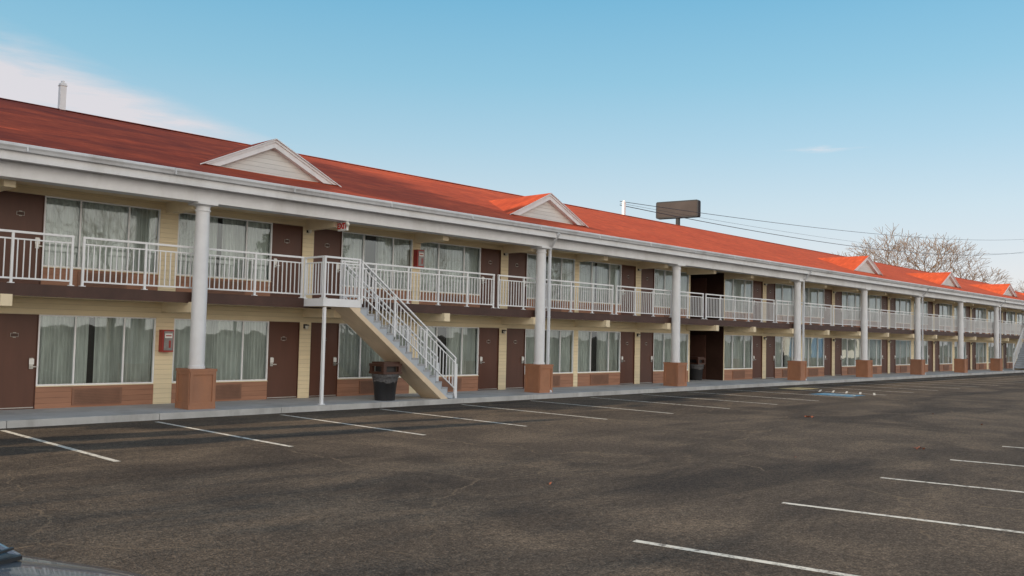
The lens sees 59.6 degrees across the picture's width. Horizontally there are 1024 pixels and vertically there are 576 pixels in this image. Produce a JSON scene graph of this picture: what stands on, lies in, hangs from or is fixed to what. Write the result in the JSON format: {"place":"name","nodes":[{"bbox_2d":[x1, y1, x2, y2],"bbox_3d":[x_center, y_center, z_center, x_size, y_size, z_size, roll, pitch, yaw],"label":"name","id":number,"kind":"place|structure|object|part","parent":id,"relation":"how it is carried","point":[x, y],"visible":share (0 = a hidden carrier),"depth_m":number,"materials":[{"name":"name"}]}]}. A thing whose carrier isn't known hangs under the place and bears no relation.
{"place":"outdoors","nodes":[
{"label":"outdoors","id":0,"kind":"place"},
{"bbox_2d":[0,368,1019,419],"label":"pavement","id":1,"kind":"structure","parent":0,"point":[14,414],"depth_m":24.19,"materials":[{"name":"concrete"}]},
{"bbox_2d":[369,361,401,400],"bbox_3d":[-3.472,2.544,24.459,0.747,1.050,0.754,-2,-4,44],"label":"trash bin","id":2,"kind":"object","parent":1,"relation":"on","point":[385,375],"visible":1,"depth_m":24.21,"materials":[{"name":"black plastic"}]},
{"bbox_2d":[690,357,705,379],"bbox_3d":[8.358,3.654,40.605,0.747,1.050,0.754,-2,-4,44],"label":"trash bin","id":3,"kind":"object","parent":1,"relation":"on","point":[696,367],"visible":0.77,"depth_m":40.33,"materials":[{"name":"black plastic"}]},
{"bbox_2d":[0,372,1023,575],"bbox_3d":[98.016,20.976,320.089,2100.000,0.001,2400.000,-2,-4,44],"label":"ground","id":4,"kind":"structure","parent":0,"point":[447,495],"depth_m":11.73,"materials":[{"name":"grey asphalt"}]},
{"bbox_2d":[0,543,145,575],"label":"parked car","id":5,"kind":"object","parent":4,"relation":"on","point":[13,562],"visible":1,"depth_m":3.85,"materials":[{"name":"paint"}]},
{"bbox_2d":[0,81,1023,409],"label":"motel building","id":6,"kind":"structure","parent":4,"relation":"on","point":[242,271],"depth_m":25.61,"materials":[{"name":"beige"}]},
{"bbox_2d":[0,313,38,409],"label":"door","id":7,"kind":"structure","parent":6,"relation":"in","point":[18,332],"depth_m":19.47,"materials":[{"name":"paint"}]},
{"bbox_2d":[0,191,44,283],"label":"door","id":8,"kind":"structure","parent":6,"relation":"in","point":[19,211],"depth_m":19.58,"materials":[{"name":"paint"}]},
{"bbox_2d":[36,314,155,385],"bbox_3d":[-9.634,1.444,20.749,0.179,1.585,2.650,-2,-4,44],"label":"window","id":9,"kind":"structure","parent":6,"relation":"in","point":[122,345],"depth_m":20.79,"materials":[{"name":"glass"}]},
{"bbox_2d":[43,196,160,273],"bbox_3d":[-9.575,-1.202,20.888,0.179,1.585,2.650,-2,-4,44],"label":"window","id":10,"kind":"structure","parent":6,"relation":"in","point":[77,218],"depth_m":20.90,"materials":[{"name":"glass"}]},
{"bbox_2d":[158,330,173,351],"bbox_3d":[-8.411,1.285,21.732,0.204,0.540,0.280,-2,-4,44],"label":"fire extinguisher cabinet","id":11,"kind":"object","parent":6,"relation":"attached to","point":[166,338],"visible":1,"depth_m":21.65,"materials":[{"name":"red metal"}]},
{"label":"cabinet door","id":12,"kind":"part","parent":11,"relation":"part of","materials":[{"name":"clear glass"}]},
{"bbox_2d":[172,318,268,382],"bbox_3d":[-7.497,1.609,22.989,0.179,1.585,2.650,-2,-4,44],"label":"window","id":13,"kind":"structure","parent":6,"relation":"in","point":[235,348],"depth_m":23.23,"materials":[{"name":"paint"}]},
{"bbox_2d":[176,213,272,280],"bbox_3d":[-7.439,-1.037,23.128,0.179,1.585,2.650,-2,-4,44],"label":"window","id":14,"kind":"structure","parent":6,"relation":"in","point":[237,234],"depth_m":23.34,"materials":[{"name":"glass"}]},
{"bbox_2d":[266,321,299,398],"bbox_3d":[-6.204,1.950,24.222,0.160,2.080,0.950,-2,-4,44],"label":"door","id":15,"kind":"structure","parent":6,"relation":"in","point":[283,344],"depth_m":24.24,"materials":[{"name":"paint"}]},
{"bbox_2d":[270,223,302,297],"bbox_3d":[-6.146,-0.705,24.361,0.160,2.080,0.950,-2,-4,44],"label":"door","id":16,"kind":"structure","parent":6,"relation":"in","point":[286,239],"depth_m":24.39,"materials":[{"name":"paint"}]},
{"bbox_2d":[309,323,338,396],"bbox_3d":[-5.302,2.020,25.168,0.160,2.080,0.950,-2,-4,44],"label":"door","id":17,"kind":"structure","parent":6,"relation":"in","point":[332,329],"depth_m":25.23,"materials":[{"name":"paint"}]},
{"bbox_2d":[312,229,341,298],"bbox_3d":[-5.243,-0.636,25.308,0.160,2.080,0.950,-2,-4,44],"label":"door","id":18,"kind":"structure","parent":6,"relation":"in","point":[327,242],"depth_m":25.38,"materials":[{"name":"paint"}]},
{"bbox_2d":[334,221,349,230],"bbox_3d":[-4.529,-1.650,23.802,0.657,0.249,0.130,-2,-4,44],"label":"exit sign","id":19,"kind":"object","parent":6,"relation":"attached to","point":[342,226],"visible":1,"depth_m":23.78,"materials":[{"name":"white plastic"}]},
{"bbox_2d":[337,323,409,378],"bbox_3d":[-4.114,1.870,26.538,0.179,1.585,2.650,-2,-4,44],"label":"window","id":20,"kind":"structure","parent":6,"relation":"in","point":[355,355],"depth_m":26.07,"materials":[{"name":"paint"}]},
{"bbox_2d":[341,231,412,290],"bbox_3d":[-4.056,-0.775,26.677,0.179,1.585,2.650,-2,-4,44],"label":"window","id":21,"kind":"structure","parent":6,"relation":"in","point":[389,250],"depth_m":26.96,"materials":[{"name":"glass"}]},
{"bbox_2d":[413,249,424,267],"bbox_3d":[-2.875,-0.908,27.615,0.204,0.540,0.280,-2,-4,44],"label":"fire extinguisher cabinet","id":22,"kind":"object","parent":6,"relation":"attached to","point":[418,258],"visible":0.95,"depth_m":27.53,"materials":[{"name":"red metal"}]},
{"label":"cabinet door","id":23,"kind":"part","parent":22,"relation":"part of","materials":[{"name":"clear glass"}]},
{"bbox_2d":[418,326,478,375],"bbox_3d":[-2.082,2.027,28.670,0.179,1.585,2.650,-2,-4,44],"label":"window","id":24,"kind":"structure","parent":6,"relation":"in","point":[460,341],"depth_m":29.05,"materials":[{"name":"paint"}]},
{"bbox_2d":[419,242,480,294],"bbox_3d":[-2.023,-0.618,28.809,0.179,1.585,2.650,-2,-4,44],"label":"window","id":25,"kind":"structure","parent":6,"relation":"in","point":[436,255],"depth_m":28.92,"materials":[{"name":"glass"}]},
{"bbox_2d":[478,328,498,389],"bbox_3d":[-0.788,2.368,29.903,0.160,2.080,0.950,-2,-4,44],"label":"door","id":26,"kind":"structure","parent":6,"relation":"in","point":[488,360],"depth_m":29.93,"materials":[{"name":"paint"}]},
{"bbox_2d":[480,248,500,307],"bbox_3d":[-0.730,-0.287,30.042,0.160,2.080,0.950,-2,-4,44],"label":"door","id":27,"kind":"structure","parent":6,"relation":"in","point":[490,258],"depth_m":30.06,"materials":[{"name":"paint"}]},
{"bbox_2d":[506,328,524,388],"bbox_3d":[0.114,2.438,30.849,0.160,2.080,0.950,-2,-4,44],"label":"door","id":28,"kind":"structure","parent":6,"relation":"in","point":[515,351],"depth_m":30.88,"materials":[{"name":"paint"}]},
{"bbox_2d":[507,253,527,309],"bbox_3d":[0.173,-0.218,30.989,0.160,2.080,0.950,-2,-4,44],"label":"door","id":29,"kind":"structure","parent":6,"relation":"in","point":[517,262],"depth_m":31.02,"materials":[{"name":"paint"}]},
{"bbox_2d":[525,329,573,372],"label":"window","id":30,"kind":"structure","parent":6,"relation":"in","point":[559,356],"depth_m":32.58,"materials":[{"name":"paint"}]},
{"bbox_2d":[526,253,574,300],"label":"window","id":31,"kind":"structure","parent":6,"relation":"in","point":[561,269],"depth_m":32.69,"materials":[{"name":"glass"}]},
{"bbox_2d":[578,330,620,372],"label":"window","id":32,"kind":"structure","parent":6,"relation":"in","point":[606,361],"depth_m":34.49,"materials":[{"name":"paint"}]},
{"bbox_2d":[579,261,621,304],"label":"window","id":33,"kind":"structure","parent":6,"relation":"in","point":[607,273],"depth_m":34.58,"materials":[{"name":"glass"}]},
{"bbox_2d":[620,332,634,383],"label":"door","id":34,"kind":"structure","parent":6,"relation":"in","point":[627,345],"depth_m":35.57,"materials":[{"name":"paint"}]},
{"bbox_2d":[621,265,635,314],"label":"door","id":35,"kind":"structure","parent":6,"relation":"in","point":[628,272],"depth_m":35.71,"materials":[{"name":"paint"}]},
{"bbox_2d":[640,332,654,383],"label":"door","id":36,"kind":"structure","parent":6,"relation":"in","point":[646,339],"depth_m":36.53,"materials":[{"name":"paint"}]},
{"bbox_2d":[641,269,653,315],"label":"door","id":37,"kind":"structure","parent":6,"relation":"in","point":[647,275],"depth_m":36.65,"materials":[{"name":"paint"}]},
{"bbox_2d":[653,333,688,370],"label":"window","id":38,"kind":"structure","parent":6,"relation":"in","point":[662,341],"depth_m":37.61,"materials":[{"name":"paint"}]},
{"bbox_2d":[654,269,688,308],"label":"window","id":39,"kind":"structure","parent":6,"relation":"in","point":[662,278],"depth_m":37.79,"materials":[{"name":"glass"}]},
{"bbox_2d":[724,335,752,368],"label":"window","id":40,"kind":"structure","parent":6,"relation":"in","point":[736,347],"depth_m":42.01,"materials":[{"name":"paint"}]},
{"bbox_2d":[725,279,752,312],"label":"window","id":41,"kind":"structure","parent":6,"relation":"in","point":[733,287],"depth_m":42.23,"materials":[{"name":"glass"}]},
{"bbox_2d":[752,336,761,378],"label":"door","id":42,"kind":"structure","parent":6,"relation":"in","point":[757,340],"depth_m":43.20,"materials":[{"name":"paint"}]},
{"bbox_2d":[753,281,762,321],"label":"door","id":43,"kind":"structure","parent":6,"relation":"in","point":[757,285],"depth_m":43.36,"materials":[{"name":"paint"}]},
{"bbox_2d":[766,284,774,322],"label":"door","id":44,"kind":"structure","parent":6,"relation":"in","point":[770,294],"depth_m":44.26,"materials":[{"name":"paint"}]},
{"bbox_2d":[766,336,775,377],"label":"door","id":45,"kind":"structure","parent":6,"relation":"in","point":[770,342],"depth_m":44.17,"materials":[{"name":"paint"}]},
{"bbox_2d":[775,336,793,367],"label":"window","id":46,"kind":"structure","parent":6,"relation":"in","point":[778,339],"depth_m":45.14,"materials":[{"name":"paint"}]},
{"bbox_2d":[775,284,793,315],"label":"window","id":47,"kind":"structure","parent":6,"relation":"in","point":[783,292],"depth_m":45.49,"materials":[{"name":"glass"}]},
{"bbox_2d":[804,337,823,366],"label":"window","id":48,"kind":"structure","parent":6,"relation":"in","point":[812,345],"depth_m":47.87,"materials":[{"name":"paint"}]},
{"bbox_2d":[805,288,823,317],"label":"window","id":49,"kind":"structure","parent":6,"relation":"in","point":[814,295],"depth_m":48.00,"materials":[{"name":"glass"}]},
{"bbox_2d":[824,338,831,375],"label":"door","id":50,"kind":"structure","parent":6,"relation":"in","point":[827,341],"depth_m":48.90,"materials":[{"name":"paint"}]},
{"bbox_2d":[824,289,831,325],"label":"door","id":51,"kind":"structure","parent":6,"relation":"in","point":[827,293],"depth_m":48.96,"materials":[{"name":"paint"}]},
{"bbox_2d":[835,338,841,375],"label":"door","id":52,"kind":"structure","parent":6,"relation":"in","point":[838,344],"depth_m":49.89,"materials":[{"name":"paint"}]},
{"bbox_2d":[835,292,841,325],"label":"door","id":53,"kind":"structure","parent":6,"relation":"in","point":[838,295],"depth_m":50.01,"materials":[{"name":"paint"}]},
{"bbox_2d":[842,338,860,365],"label":"window","id":54,"kind":"structure","parent":6,"relation":"in","point":[851,348],"depth_m":51.28,"materials":[{"name":"paint"}]},
{"bbox_2d":[842,292,860,319],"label":"window","id":55,"kind":"structure","parent":6,"relation":"in","point":[854,298],"depth_m":51.63,"materials":[{"name":"glass"}]},
{"bbox_2d":[867,295,881,320],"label":"window","id":56,"kind":"structure","parent":6,"relation":"in","point":[874,301],"depth_m":53.88,"materials":[{"name":"glass"}]},
{"bbox_2d":[868,339,881,365],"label":"window","id":57,"kind":"structure","parent":6,"relation":"in","point":[875,348],"depth_m":53.76,"materials":[{"name":"glass"}]},
{"bbox_2d":[882,339,887,373],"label":"door","id":58,"kind":"structure","parent":6,"relation":"in","point":[884,342],"depth_m":54.72,"materials":[{"name":"paint"}]},
{"bbox_2d":[882,296,887,328],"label":"door","id":59,"kind":"structure","parent":6,"relation":"in","point":[884,299],"depth_m":54.78,"materials":[{"name":"paint"}]},
{"bbox_2d":[890,298,895,328],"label":"door","id":60,"kind":"structure","parent":6,"relation":"in","point":[893,300],"depth_m":55.74,"materials":[{"name":"paint"}]},
{"bbox_2d":[890,340,896,372],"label":"door","id":61,"kind":"structure","parent":6,"relation":"in","point":[893,358],"depth_m":55.67,"materials":[{"name":"paint"}]},
{"bbox_2d":[896,340,910,364],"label":"window","id":62,"kind":"structure","parent":6,"relation":"in","point":[904,343],"depth_m":57.12,"materials":[{"name":"glass"}]},
{"bbox_2d":[896,298,910,323],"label":"window","id":63,"kind":"structure","parent":6,"relation":"in","point":[902,304],"depth_m":57.33,"materials":[{"name":"glass"}]},
{"bbox_2d":[914,340,927,363],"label":"window","id":64,"kind":"structure","parent":6,"relation":"in","point":[924,342],"depth_m":59.90,"materials":[{"name":"glass"}]},
{"bbox_2d":[914,301,927,324],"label":"window","id":65,"kind":"structure","parent":6,"relation":"in","point":[925,303],"depth_m":59.75,"materials":[{"name":"glass"}]},
{"bbox_2d":[928,341,932,371],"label":"door","id":66,"kind":"structure","parent":6,"relation":"in","point":[930,343],"depth_m":60.49,"materials":[{"name":"paint"}]},
{"bbox_2d":[928,302,932,330],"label":"door","id":67,"kind":"structure","parent":6,"relation":"in","point":[930,304],"depth_m":60.67,"materials":[{"name":"paint"}]},
{"bbox_2d":[935,304,938,330],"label":"door","id":68,"kind":"structure","parent":6,"relation":"in","point":[937,305],"depth_m":61.53,"materials":[{"name":"paint"}]},
{"bbox_2d":[935,341,939,370],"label":"door","id":69,"kind":"structure","parent":6,"relation":"in","point":[937,348],"depth_m":61.47,"materials":[{"name":"paint"}]},
{"bbox_2d":[939,341,951,363],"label":"window","id":70,"kind":"structure","parent":6,"relation":"in","point":[944,345],"depth_m":62.92,"materials":[{"name":"glass"}]},
{"bbox_2d":[939,303,951,325],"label":"window","id":71,"kind":"structure","parent":6,"relation":"in","point":[944,309],"depth_m":62.93,"materials":[{"name":"glass"}]},
{"bbox_2d":[954,306,965,326],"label":"window","id":72,"kind":"structure","parent":6,"relation":"in","point":[955,307],"depth_m":64.68,"materials":[{"name":"glass"}]},
{"bbox_2d":[955,342,965,358],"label":"window","id":73,"kind":"structure","parent":6,"relation":"in","point":[956,343],"depth_m":64.53,"materials":[{"name":"paint"}]},
{"bbox_2d":[966,342,969,369],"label":"door","id":74,"kind":"structure","parent":6,"relation":"in","point":[967,343],"depth_m":66.29,"materials":[{"name":"paint"}]},
{"bbox_2d":[966,306,969,332],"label":"door","id":75,"kind":"structure","parent":6,"relation":"in","point":[967,307],"depth_m":66.37,"materials":[{"name":"paint"}]},
{"bbox_2d":[972,308,975,332],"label":"door","id":76,"kind":"structure","parent":6,"relation":"in","point":[974,309],"depth_m":67.53,"materials":[{"name":"paint"}]},
{"bbox_2d":[972,342,976,369],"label":"door","id":77,"kind":"structure","parent":6,"relation":"in","point":[974,357],"depth_m":67.27,"materials":[{"name":"paint"}]},
{"bbox_2d":[976,308,985,327],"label":"window","id":78,"kind":"structure","parent":6,"relation":"in","point":[980,314],"depth_m":68.85,"materials":[{"name":"glass"}]},
{"bbox_2d":[976,342,986,362],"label":"window","id":79,"kind":"structure","parent":6,"relation":"in","point":[981,348],"depth_m":68.81,"materials":[{"name":"glass"}]},
{"bbox_2d":[988,343,993,362],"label":"window","id":80,"kind":"structure","parent":6,"relation":"in","point":[990,345],"depth_m":70.38,"materials":[{"name":"glass"}]},
{"bbox_2d":[988,310,993,321],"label":"window","id":81,"kind":"structure","parent":6,"relation":"in","point":[990,312],"depth_m":70.84,"materials":[{"name":"glass"}]},
{"bbox_2d":[999,343,1001,357],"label":"door","id":82,"kind":"structure","parent":6,"relation":"in","point":[999,343],"depth_m":72.15,"materials":[{"name":"paint"}]},
{"bbox_2d":[1003,312,1005,334],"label":"door","id":83,"kind":"structure","parent":6,"relation":"in","point":[1004,314],"depth_m":73.09,"materials":[{"name":"paint"}]},
{"bbox_2d":[1003,343,1006,368],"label":"door","id":84,"kind":"structure","parent":6,"relation":"in","point":[1004,346],"depth_m":72.98,"materials":[{"name":"paint"}]},
{"bbox_2d":[1006,343,1014,361],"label":"window","id":85,"kind":"structure","parent":6,"relation":"in","point":[1010,347],"depth_m":74.42,"materials":[{"name":"glass"}]},
{"bbox_2d":[1006,312,1014,329],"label":"window","id":86,"kind":"structure","parent":6,"relation":"in","point":[1009,317],"depth_m":74.70,"materials":[{"name":"glass"}]},
{"bbox_2d":[1017,313,1023,330],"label":"window","id":87,"kind":"structure","parent":6,"relation":"in","point":[1020,316],"depth_m":76.90,"materials":[{"name":"glass"}]},
{"bbox_2d":[0,370,1023,428],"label":"kerb","id":88,"kind":"structure","parent":4,"relation":"on","point":[19,423],"depth_m":23.41,"materials":[{"name":"concrete"}]},
{"bbox_2d":[0,374,1023,575],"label":"parking markings","id":89,"kind":"object","parent":4,"relation":"on","point":[669,546],"visible":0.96,"depth_m":12.83,"materials":[{"name":"paint"}]},
{"bbox_2d":[656,199,700,224],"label":"pole sign","id":90,"kind":"object","parent":4,"relation":"on","point":[693,206],"visible":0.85,"depth_m":81.09,"materials":[{"name":"metal"}]},
{"bbox_2d":[777,387,874,396],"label":"accessible markings","id":91,"kind":"object","parent":4,"relation":"on","point":[831,394],"visible":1,"depth_m":34.58,"materials":[{"name":"paint"}]},
{"bbox_2d":[837,224,1012,283],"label":"tree","id":92,"kind":"object","parent":4,"relation":"on","point":[925,257],"visible":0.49,"depth_m":108.57,"materials":[{"name":"brown plant"}]},
{"bbox_2d":[1006,281,1023,292],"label":"tree","id":93,"kind":"object","parent":4,"relation":"on","point":[1021,289],"visible":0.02,"depth_m":152.59,"materials":[{"name":"brown plant"}]},
{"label":"utility pole","id":94,"kind":"object","parent":4,"relation":"on","visible":0},
{"bbox_2d":[621,203,1014,253],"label":"power line","id":95,"kind":"object","parent":94,"relation":"attached to","point":[803,234],"visible":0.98,"depth_m":64.98,"materials":[{"name":"black plastic"}]},
{"bbox_2d":[621,205,1020,254],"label":"power line","id":96,"kind":"object","parent":94,"relation":"attached to","point":[782,235],"visible":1,"depth_m":62.43,"materials":[{"name":"black plastic"}]},
{"bbox_2d":[620,201,1021,239],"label":"power line","id":97,"kind":"object","parent":94,"relation":"attached to","point":[782,223],"visible":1,"depth_m":62.64,"materials":[{"name":"black plastic"}]},
{"bbox_2d":[0,0,1023,291],"label":"sky","id":98,"kind":"structure","parent":0,"point":[857,116],"materials":[{"name":"blue"}]}
]}

